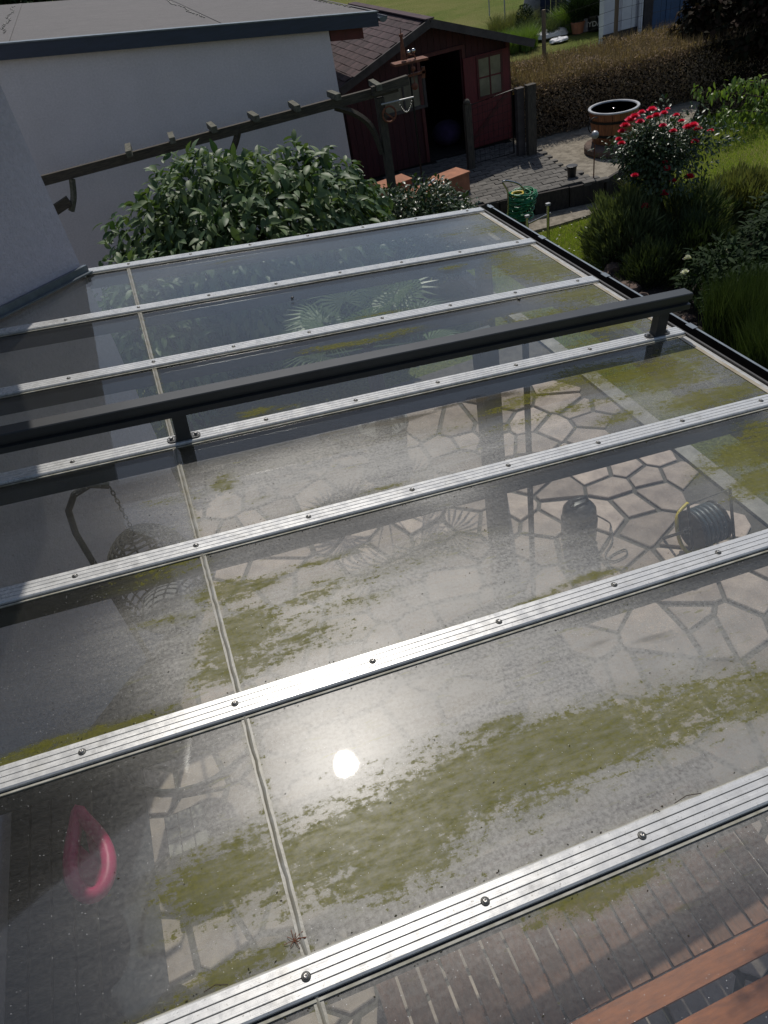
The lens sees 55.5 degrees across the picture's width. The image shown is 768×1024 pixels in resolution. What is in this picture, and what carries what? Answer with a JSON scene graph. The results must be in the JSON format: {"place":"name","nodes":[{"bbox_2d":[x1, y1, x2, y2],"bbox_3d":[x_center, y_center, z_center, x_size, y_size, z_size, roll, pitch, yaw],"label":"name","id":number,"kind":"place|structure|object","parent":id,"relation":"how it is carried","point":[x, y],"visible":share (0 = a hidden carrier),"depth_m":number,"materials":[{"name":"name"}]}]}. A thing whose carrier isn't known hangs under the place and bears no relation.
{"place":"outdoors","nodes":[
{"label":"outdoors","id":0,"kind":"place"},
{"bbox_2d":[0,0,61,4],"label":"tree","id":1,"kind":"object","parent":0,"point":[4,2],"visible":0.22,"depth_m":36.77,"materials":[{"name":"green plant"}]},
{"bbox_2d":[62,805,116,903],"bbox_3d":[-1.769,2.025,4.376,0.308,0.090,0.661,-20,41,-10],"label":"pink carrier","id":2,"kind":"object","parent":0,"point":[89,878],"visible":1,"depth_m":4.32,"materials":[{"name":"plastic"}]},
{"bbox_2d":[164,801,221,883],"bbox_3d":[-1.166,2.071,4.563,0.265,0.400,0.290,-20,41,-10],"label":"stone","id":3,"kind":"object","parent":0,"point":[179,825],"visible":0.77,"depth_m":4.43,"materials":[{"name":"stone"}]},
{"bbox_2d":[0,0,386,310],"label":"garage","id":4,"kind":"structure","parent":0,"point":[84,81],"depth_m":10.50,"materials":[{"name":"white paint"}]},
{"bbox_2d":[52,0,767,504],"bbox_3d":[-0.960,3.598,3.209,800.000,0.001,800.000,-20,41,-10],"label":"ground","id":5,"kind":"structure","parent":0,"point":[468,12],"depth_m":9.54,"materials":[{"name":"green plant"}]},
{"bbox_2d":[0,85,215,1023],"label":"house","id":6,"kind":"structure","parent":5,"relation":"on","point":[36,250],"depth_m":4.94,"materials":[{"name":"paint"}]},
{"bbox_2d":[96,243,235,431],"bbox_3d":[-2.354,-1.839,8.012,1.537,2.178,1.864,-20,41,-10],"label":"viburnum bush","id":7,"kind":"object","parent":5,"relation":"on","point":[131,346],"visible":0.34,"depth_m":7.46,"materials":[{"name":"green plant"}]},
{"bbox_2d":[40,75,408,238],"bbox_3d":[-2.017,-4.331,10.588,5.392,2.449,0.398,-20,41,-10],"label":"pergola","id":8,"kind":"object","parent":5,"relation":"on","point":[377,91],"visible":0.9,"depth_m":9.94,"materials":[{"name":"brown wood"}]},
{"bbox_2d":[381,96,413,122],"bbox_3d":[0.201,-5.714,10.371,0.502,0.270,0.024,-20,41,-10],"label":"hanging bar","id":9,"kind":"object","parent":8,"relation":"hanging from","point":[393,118],"visible":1,"depth_m":10.33,"materials":[{"name":"metal"}]},
{"bbox_2d":[92,129,403,376],"bbox_3d":[-1.536,-2.863,8.522,3.758,2.783,2.853,-20,41,-10],"label":"viburnum bush","id":10,"kind":"object","parent":5,"relation":"on","point":[241,213],"visible":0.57,"depth_m":7.71,"materials":[{"name":"green plant"}]},
{"bbox_2d":[369,174,412,206],"bbox_3d":[0.167,-5.122,12.199,0.630,0.780,0.380,-26,43,-15],"label":"clay chest","id":11,"kind":"object","parent":5,"relation":"on","point":[400,178],"visible":0.25,"depth_m":11.93,"materials":[{"name":"ceramic"}]},
{"bbox_2d":[356,171,487,303],"bbox_3d":[0.409,-3.624,9.744,2.016,1.709,1.941,4,43,17],"label":"rose bush","id":12,"kind":"object","parent":5,"relation":"on","point":[419,206],"visible":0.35,"depth_m":9.28,"materials":[{"name":"green plant"}]},
{"bbox_2d":[401,182,446,241],"bbox_3d":[0.625,-4.816,11.773,0.780,0.740,0.380,-30,44,-20],"label":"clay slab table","id":13,"kind":"object","parent":5,"relation":"on","point":[426,199],"visible":0.04,"depth_m":11.60,"materials":[{"name":"ceramic"}]},
{"bbox_2d":[330,2,535,179],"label":"garden shed","id":14,"kind":"structure","parent":5,"relation":"on","point":[470,63],"depth_m":13.16,"materials":[{"name":"red wood"}]},
{"bbox_2d":[379,75,427,117],"bbox_3d":[0.346,-7.384,12.918,0.868,0.567,0.037,-20,41,-10],"label":"window","id":15,"kind":"structure","parent":14,"relation":"in","point":[404,92],"depth_m":12.98,"materials":[{"name":"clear glass"}]},
{"bbox_2d":[432,119,462,145],"bbox_3d":[1.229,-7.373,14.180,0.591,0.450,0.576,-20,41,-10],"label":"ball","id":16,"kind":"object","parent":14,"relation":"on","point":[447,132],"visible":1,"depth_m":14.00,"materials":[{"name":"rubber"}]},
{"bbox_2d":[462,47,510,147],"bbox_3d":[1.920,-7.598,13.449,0.887,1.496,0.035,-20,41,-10],"label":"door","id":17,"kind":"structure","parent":14,"relation":"in","point":[486,75],"depth_m":13.36,"materials":[{"name":"red wood"}]},
{"bbox_2d":[427,167,469,195],"bbox_3d":[1.119,-5.360,12.335,0.610,0.660,0.390,-29,43,-18],"label":"clay box","id":18,"kind":"object","parent":5,"relation":"on","point":[455,175],"visible":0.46,"depth_m":12.12,"materials":[{"name":"ceramic"}]},
{"bbox_2d":[415,199,489,281],"bbox_3d":[0.925,-3.853,10.339,1.172,1.110,1.041,-20,41,-10],"label":"rose bush","id":19,"kind":"object","parent":5,"relation":"on","point":[449,278],"visible":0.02,"depth_m":10.14,"materials":[{"name":"green plant"}]},
{"bbox_2d":[482,8,539,32],"bbox_3d":[4.166,-15.812,23.461,2.561,0.682,2.285,-20,41,-10],"label":"weed patch","id":20,"kind":"object","parent":5,"relation":"on","point":[497,22],"visible":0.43,"depth_m":23.24,"materials":[{"name":"green plant"}]},
{"bbox_2d":[502,180,537,225],"bbox_3d":[2.099,-4.660,11.282,0.557,1.121,0.461,-7,41,5],"label":"hose trolley","id":21,"kind":"object","parent":5,"relation":"on","point":[519,202],"visible":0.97,"depth_m":11.09,"materials":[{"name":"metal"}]},
{"bbox_2d":[494,22,550,53],"bbox_3d":[3.941,-13.961,21.416,2.194,0.678,1.772,-8,41,4],"label":"weed patch","id":22,"kind":"object","parent":5,"relation":"on","point":[531,32],"visible":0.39,"depth_m":21.32,"materials":[{"name":"green plant"}]},
{"bbox_2d":[515,3,533,26],"bbox_3d":[4.413,-15.434,22.807,0.667,0.815,0.662,-20,41,-10],"label":"dwarf conifer","id":23,"kind":"object","parent":5,"relation":"on","point":[530,10],"visible":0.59,"depth_m":22.66,"materials":[{"name":"green plant"}]},
{"bbox_2d":[357,103,699,213],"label":"shed terrace","id":24,"kind":"structure","parent":5,"relation":"on","point":[539,171],"depth_m":12.65,"materials":[{"name":"stone pavers"},{"name":"concrete"}]},
{"bbox_2d":[390,28,428,182],"bbox_3d":[0.503,-6.000,11.236,0.527,2.536,0.260,-20,41,-10],"label":"rusty ornament","id":25,"kind":"object","parent":24,"relation":"on","point":[406,61],"visible":0.99,"depth_m":10.73,"materials":[{"name":"black metal"}]},
{"bbox_2d":[462,99,475,169],"bbox_3d":[1.486,-6.600,12.759,0.120,1.131,0.120,-20,41,-10],"label":"fence post","id":26,"kind":"object","parent":24,"relation":"on","point":[468,130],"visible":1,"depth_m":12.72,"materials":[{"name":"grey wood"}]},
{"bbox_2d":[471,89,514,163],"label":"wire gate","id":27,"kind":"structure","parent":26,"relation":"attached to","point":[511,95],"depth_m":12.88,"materials":[{"name":"black metal"}]},
{"bbox_2d":[514,86,525,156],"bbox_3d":[2.405,-6.886,12.894,0.146,1.094,0.116,-20,41,-10],"label":"fence post","id":28,"kind":"object","parent":24,"relation":"on","point":[519,119],"visible":1,"depth_m":12.85,"materials":[{"name":"grey wood"}]},
{"bbox_2d":[524,82,536,155],"bbox_3d":[2.581,-6.876,12.810,0.176,1.134,0.116,-20,41,-10],"label":"fence post","id":29,"kind":"object","parent":24,"relation":"on","point":[530,118],"visible":1,"depth_m":12.76,"materials":[{"name":"grey wood"}]},
{"bbox_2d":[566,163,577,177],"bbox_3d":[3.082,-5.597,11.971,0.184,0.176,0.184,-20,41,-10],"label":"black pot","id":30,"kind":"object","parent":24,"relation":"on","point":[571,170],"visible":1,"depth_m":11.92,"materials":[{"name":"plastic"}]},
{"bbox_2d":[588,117,598,177],"bbox_3d":[3.311,-5.744,11.528,0.175,0.902,0.116,-38,47,-27],"label":"garden stake","id":31,"kind":"object","parent":24,"relation":"on","point":[594,134],"visible":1,"depth_m":11.39,"materials":[{"name":"metal"}]},
{"bbox_2d":[505,99,699,177],"bbox_3d":[4.479,-6.845,13.236,3.900,0.010,3.250,-20,41,-10],"label":"gravel area","id":32,"kind":"object","parent":24,"relation":"on","point":[565,148],"visible":0.39,"depth_m":13.36,"materials":[{"name":"grey gravel"}]},
{"bbox_2d":[584,135,636,158],"bbox_3d":[4.025,-6.395,12.728,1.040,0.120,1.040,-20,41,-10],"label":"stone base","id":33,"kind":"object","parent":32,"relation":"on","point":[589,145],"visible":0.3,"depth_m":12.54,"materials":[{"name":"stone"}]},
{"bbox_2d":[588,99,639,145],"bbox_3d":[3.970,-6.738,12.636,0.860,0.524,0.860,-20,41,-10],"label":"tub fountain","id":34,"kind":"object","parent":33,"relation":"on","point":[611,115],"visible":0.92,"depth_m":12.43,"materials":[{"name":"brown wood"}]},
{"bbox_2d":[523,0,545,16],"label":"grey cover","id":35,"kind":"object","parent":5,"relation":"on","point":[534,4],"visible":0.26,"depth_m":24.85,"materials":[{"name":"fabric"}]},
{"bbox_2d":[524,202,550,239],"bbox_3d":[2.252,-4.165,10.682,0.386,0.694,0.084,7,44,21],"label":"steel frame","id":36,"kind":"object","parent":5,"relation":"on","point":[547,214],"visible":0.6,"depth_m":10.60,"materials":[{"name":"metal"}]},
{"bbox_2d":[505,10,570,39],"bbox_3d":[4.711,-14.853,22.248,2.093,0.676,1.882,-2,42,11],"label":"weed patch","id":37,"kind":"object","parent":5,"relation":"on","point":[555,25],"visible":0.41,"depth_m":21.98,"materials":[{"name":"green plant"}]},
{"bbox_2d":[541,9,545,55],"bbox_3d":[3.295,-9.108,15.005,0.060,2.055,0.060,-20,41,-10],"label":"wooden stake","id":38,"kind":"object","parent":5,"relation":"on","point":[543,11],"visible":0.36,"depth_m":14.54,"materials":[{"name":"brown wood"}]},
{"bbox_2d":[474,168,628,224],"bbox_3d":[2.104,-4.951,11.889,4.446,0.358,0.480,-16,41,-5],"label":"palisade edging","id":39,"kind":"object","parent":5,"relation":"on","point":[568,197],"visible":0.29,"depth_m":11.81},
{"bbox_2d":[488,197,616,241],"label":"gravel path","id":40,"kind":"structure","parent":5,"relation":"on","point":[558,218],"depth_m":11.66,"materials":[{"name":"beige gravel"}]},
{"bbox_2d":[537,27,567,39],"bbox_3d":[5.041,-14.589,22.207,1.291,0.261,0.849,-20,41,-10],"label":"white bag","id":41,"kind":"object","parent":5,"relation":"on","point":[561,31],"visible":0.44,"depth_m":21.95,"materials":[{"name":"plastic"}]},
{"bbox_2d":[540,0,565,26],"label":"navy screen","id":42,"kind":"object","parent":5,"relation":"on","point":[543,2],"visible":0.38,"depth_m":23.21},
{"bbox_2d":[540,0,574,33],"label":"bright grass clump","id":43,"kind":"object","parent":5,"relation":"on","point":[567,21],"visible":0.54,"depth_m":22.06,"materials":[{"name":"green plant"}]},
{"bbox_2d":[549,36,567,43],"bbox_3d":[5.167,-13.979,21.578,0.563,0.152,0.444,-1,42,13],"label":"white bag","id":44,"kind":"object","parent":5,"relation":"on","point":[554,40],"visible":0.97,"depth_m":21.47,"materials":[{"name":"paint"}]},
{"bbox_2d":[553,0,594,33],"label":"planter","id":45,"kind":"object","parent":5,"relation":"on","point":[580,14],"visible":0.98,"depth_m":21.65,"materials":[{"name":"ceramic"}]},
{"bbox_2d":[581,0,598,31],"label":"planter","id":46,"kind":"object","parent":5,"relation":"on","point":[585,29],"visible":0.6,"depth_m":21.90,"materials":[{"name":"grey"}]},
{"bbox_2d":[583,0,598,31],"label":"planter","id":47,"kind":"object","parent":5,"relation":"on","point":[593,23],"visible":0.69,"depth_m":21.70,"materials":[{"name":"black plastic"}]},
{"bbox_2d":[589,0,599,21],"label":"planter","id":48,"kind":"object","parent":5,"relation":"on","point":[598,7],"visible":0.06,"depth_m":21.33,"materials":[{"name":"white paint"}]},
{"bbox_2d":[533,0,680,48],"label":"wire fence","id":49,"kind":"object","parent":5,"relation":"on","point":[613,22],"visible":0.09,"depth_m":14.94,"materials":[{"name":"black metal"}]},
{"bbox_2d":[456,270,767,526],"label":"kerb strip","id":50,"kind":"object","parent":5,"relation":"on","point":[689,454],"visible":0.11,"depth_m":6.96,"materials":[{"name":"concrete"}]},
{"bbox_2d":[613,0,618,40],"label":"wooden stake","id":51,"kind":"object","parent":5,"relation":"on","point":[616,13],"depth_m":14.89,"materials":[{"name":"brown wood"}]},
{"bbox_2d":[467,99,767,395],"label":"grass","id":52,"kind":"structure","parent":5,"relation":"on","point":[568,234],"depth_m":12.08,"materials":[{"name":"green plant"}]},
{"bbox_2d":[566,0,691,45],"bbox_3d":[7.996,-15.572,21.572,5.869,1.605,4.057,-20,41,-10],"label":"neighbour house","id":53,"kind":"structure","parent":5,"relation":"on","point":[624,25],"depth_m":20.03,"materials":[{"name":"white paint"}]},
{"bbox_2d":[620,0,635,29],"bbox_3d":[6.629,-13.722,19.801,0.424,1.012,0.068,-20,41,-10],"label":"door","id":54,"kind":"structure","parent":53,"relation":"in","point":[625,13],"depth_m":19.88,"materials":[{"name":"white paint"}]},
{"bbox_2d":[510,18,767,141],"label":"hedge","id":55,"kind":"object","parent":5,"relation":"on","point":[642,70],"visible":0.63,"depth_m":13.84,"materials":[{"name":"plant"}]},
{"bbox_2d":[599,219,767,330],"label":"flower bed","id":56,"kind":"object","parent":5,"relation":"on","point":[680,314],"visible":0.06,"depth_m":9.36,"materials":[{"name":"soil"}]},
{"bbox_2d":[604,262,621,271],"bbox_3d":[3.151,-3.357,10.018,0.229,0.141,0.245,12,46,25],"label":"bed stone","id":57,"kind":"object","parent":56,"relation":"on","point":[611,266],"visible":0.76,"depth_m":9.95,"materials":[{"name":"grey stone"}]},
{"bbox_2d":[576,177,677,268],"bbox_3d":[3.405,-4.048,10.093,1.507,1.070,1.693,-20,41,-10],"label":"lavender","id":58,"kind":"object","parent":56,"relation":"on","point":[623,217],"visible":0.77,"depth_m":9.91,"materials":[{"name":"green plant"}]},
{"bbox_2d":[621,280,641,292],"bbox_3d":[3.170,-2.922,9.499,0.334,0.174,0.299,25,53,35],"label":"bed stone","id":59,"kind":"object","parent":56,"relation":"on","point":[635,286],"visible":0.48,"depth_m":9.40,"materials":[{"name":"beige stone"}]},
{"bbox_2d":[615,171,675,194],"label":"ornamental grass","id":60,"kind":"object","parent":56,"relation":"on","point":[633,184],"depth_m":11.73,"materials":[{"name":"green plant"}]},
{"bbox_2d":[613,233,692,289],"bbox_3d":[3.514,-3.300,9.472,1.060,0.659,1.009,-20,41,-10],"label":"dark bush","id":61,"kind":"object","parent":56,"relation":"on","point":[638,266],"visible":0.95,"depth_m":9.40,"materials":[{"name":"green plant"}]},
{"bbox_2d":[588,94,746,212],"bbox_3d":[3.819,-4.623,9.893,2.100,1.919,1.432,-20,41,-10],"label":"rose tree","id":62,"kind":"object","parent":56,"relation":"on","point":[654,156],"visible":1,"depth_m":9.50,"materials":[{"name":"green plant"}]},
{"bbox_2d":[681,314,695,322],"bbox_3d":[3.641,-2.310,8.723,0.182,0.095,0.159,-13,41,-1],"label":"bed stone","id":63,"kind":"object","parent":56,"relation":"on","point":[688,318],"visible":0.82,"depth_m":8.68,"materials":[{"name":"grey stone"}]},
{"bbox_2d":[649,205,741,275],"bbox_3d":[4.106,-3.618,9.613,1.443,0.798,1.280,-20,41,-10],"label":"lavender","id":64,"kind":"object","parent":56,"relation":"on","point":[693,230],"visible":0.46,"depth_m":9.44,"materials":[{"name":"green plant"}]},
{"bbox_2d":[658,168,745,229],"bbox_3d":[4.271,-4.300,10.234,1.402,0.964,1.355,28,54,37],"label":"lavender","id":65,"kind":"object","parent":56,"relation":"on","point":[714,202],"visible":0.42,"depth_m":10.00,"materials":[{"name":"green plant"}]},
{"bbox_2d":[669,229,767,310],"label":"peony","id":66,"kind":"object","parent":56,"relation":"on","point":[719,253],"visible":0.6,"depth_m":8.59,"materials":[{"name":"green plant"}]},
{"bbox_2d":[690,251,767,350],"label":"reed clump","id":67,"kind":"object","parent":56,"relation":"on","point":[718,310],"visible":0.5,"depth_m":7.72,"materials":[{"name":"green plant"}]},
{"bbox_2d":[698,256,767,320],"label":"shrub","id":68,"kind":"object","parent":56,"relation":"on","point":[739,268],"visible":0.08,"depth_m":8.20,"materials":[{"name":"green plant"}]},
{"bbox_2d":[707,159,767,228],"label":"ornamental grass","id":69,"kind":"object","parent":56,"relation":"on","point":[745,181],"depth_m":10.19,"materials":[{"name":"green plant"}]},
{"bbox_2d":[724,207,767,264],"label":"peony","id":70,"kind":"object","parent":56,"relation":"on","point":[762,232],"visible":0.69,"depth_m":8.92,"materials":[{"name":"green plant"}]},
{"bbox_2d":[726,290,767,400],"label":"reed clump","id":71,"kind":"object","parent":56,"relation":"on","point":[753,347],"visible":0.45,"depth_m":7.09,"materials":[{"name":"green plant"}]},
{"bbox_2d":[737,192,767,241],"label":"peony","id":72,"kind":"object","parent":56,"relation":"on","point":[765,197],"visible":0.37,"depth_m":9.66,"materials":[{"name":"green plant"}]},
{"bbox_2d":[666,0,767,89],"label":"maple tree","id":73,"kind":"object","parent":5,"relation":"on","point":[703,16],"visible":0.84,"depth_m":13.67,"materials":[{"name":"green plant"}]},
{"bbox_2d":[691,74,767,135],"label":"cherry sapling","id":74,"kind":"object","parent":5,"relation":"on","point":[754,112],"visible":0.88,"depth_m":13.04,"materials":[{"name":"green plant"}]},
{"bbox_2d":[132,341,767,1023],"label":"patio","id":75,"kind":"structure","parent":0,"point":[640,503],"depth_m":6.25,"materials":[{"name":"stone"}]},
{"bbox_2d":[29,676,169,1023],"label":"outdoor rug","id":76,"kind":"object","parent":75,"relation":"on","point":[131,928],"visible":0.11,"depth_m":4.53,"materials":[{"name":"grey fabric"}]},
{"bbox_2d":[4,780,128,1023],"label":"garden bench","id":77,"kind":"object","parent":76,"relation":"on","point":[37,883],"visible":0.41,"depth_m":4.09,"materials":[{"name":"wood"}]},
{"bbox_2d":[65,482,257,794],"bbox_3d":[-1.610,0.756,4.691,1.137,2.319,1.038,-20,41,-10],"label":"hanging chair","id":78,"kind":"object","parent":75,"relation":"on","point":[168,592],"visible":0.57,"depth_m":4.53,"materials":[{"name":"wicker"}]},
{"bbox_2d":[280,251,465,449],"bbox_3d":[-0.060,-1.338,6.934,1.805,2.014,1.723,-20,41,-10],"label":"fan palm","id":79,"kind":"object","parent":75,"relation":"on","point":[376,383],"visible":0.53,"depth_m":6.84,"materials":[{"name":"green plant"}]},
{"bbox_2d":[0,204,767,1023],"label":"terrace roof","id":80,"kind":"structure","parent":75,"relation":"on","point":[550,758],"depth_m":2.21,"materials":[{"name":"clear glass"}]},
{"bbox_2d":[284,930,305,948],"bbox_3d":[-0.193,0.931,1.591,0.042,0.010,0.039,5,43,18],"label":"plant fluff","id":81,"kind":"object","parent":80,"relation":"on","point":[294,940],"visible":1,"depth_m":1.59,"materials":[{"name":"plant"}]},
{"bbox_2d":[0,288,692,453],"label":"awning rail","id":82,"kind":"object","parent":80,"relation":"on","point":[177,406],"visible":1,"depth_m":3.19,"materials":[{"name":"black metal"}]},
{"bbox_2d":[0,253,758,1023],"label":"debris crumbs","id":83,"kind":"object","parent":80,"relation":"on","point":[298,705],"visible":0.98,"depth_m":2.06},
{"bbox_2d":[344,754,767,1023],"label":"garden table","id":84,"kind":"object","parent":75,"relation":"on","point":[746,1004],"visible":0.48,"depth_m":3.33,"materials":[{"name":"brown wood"}]},
{"bbox_2d":[560,495,627,569],"bbox_3d":[1.770,0.128,5.988,0.498,0.517,0.597,-20,41,-10],"label":"wet vacuum","id":85,"kind":"object","parent":75,"relation":"on","point":[580,516],"visible":0.84,"depth_m":5.96,"materials":[{"name":"black plastic"}]},
{"bbox_2d":[662,487,735,553],"bbox_3d":[2.544,0.070,5.834,0.406,0.560,0.440,-20,41,-10],"label":"hose reel","id":86,"kind":"object","parent":75,"relation":"on","point":[709,523],"visible":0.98,"depth_m":5.72,"materials":[{"name":"black plastic"}]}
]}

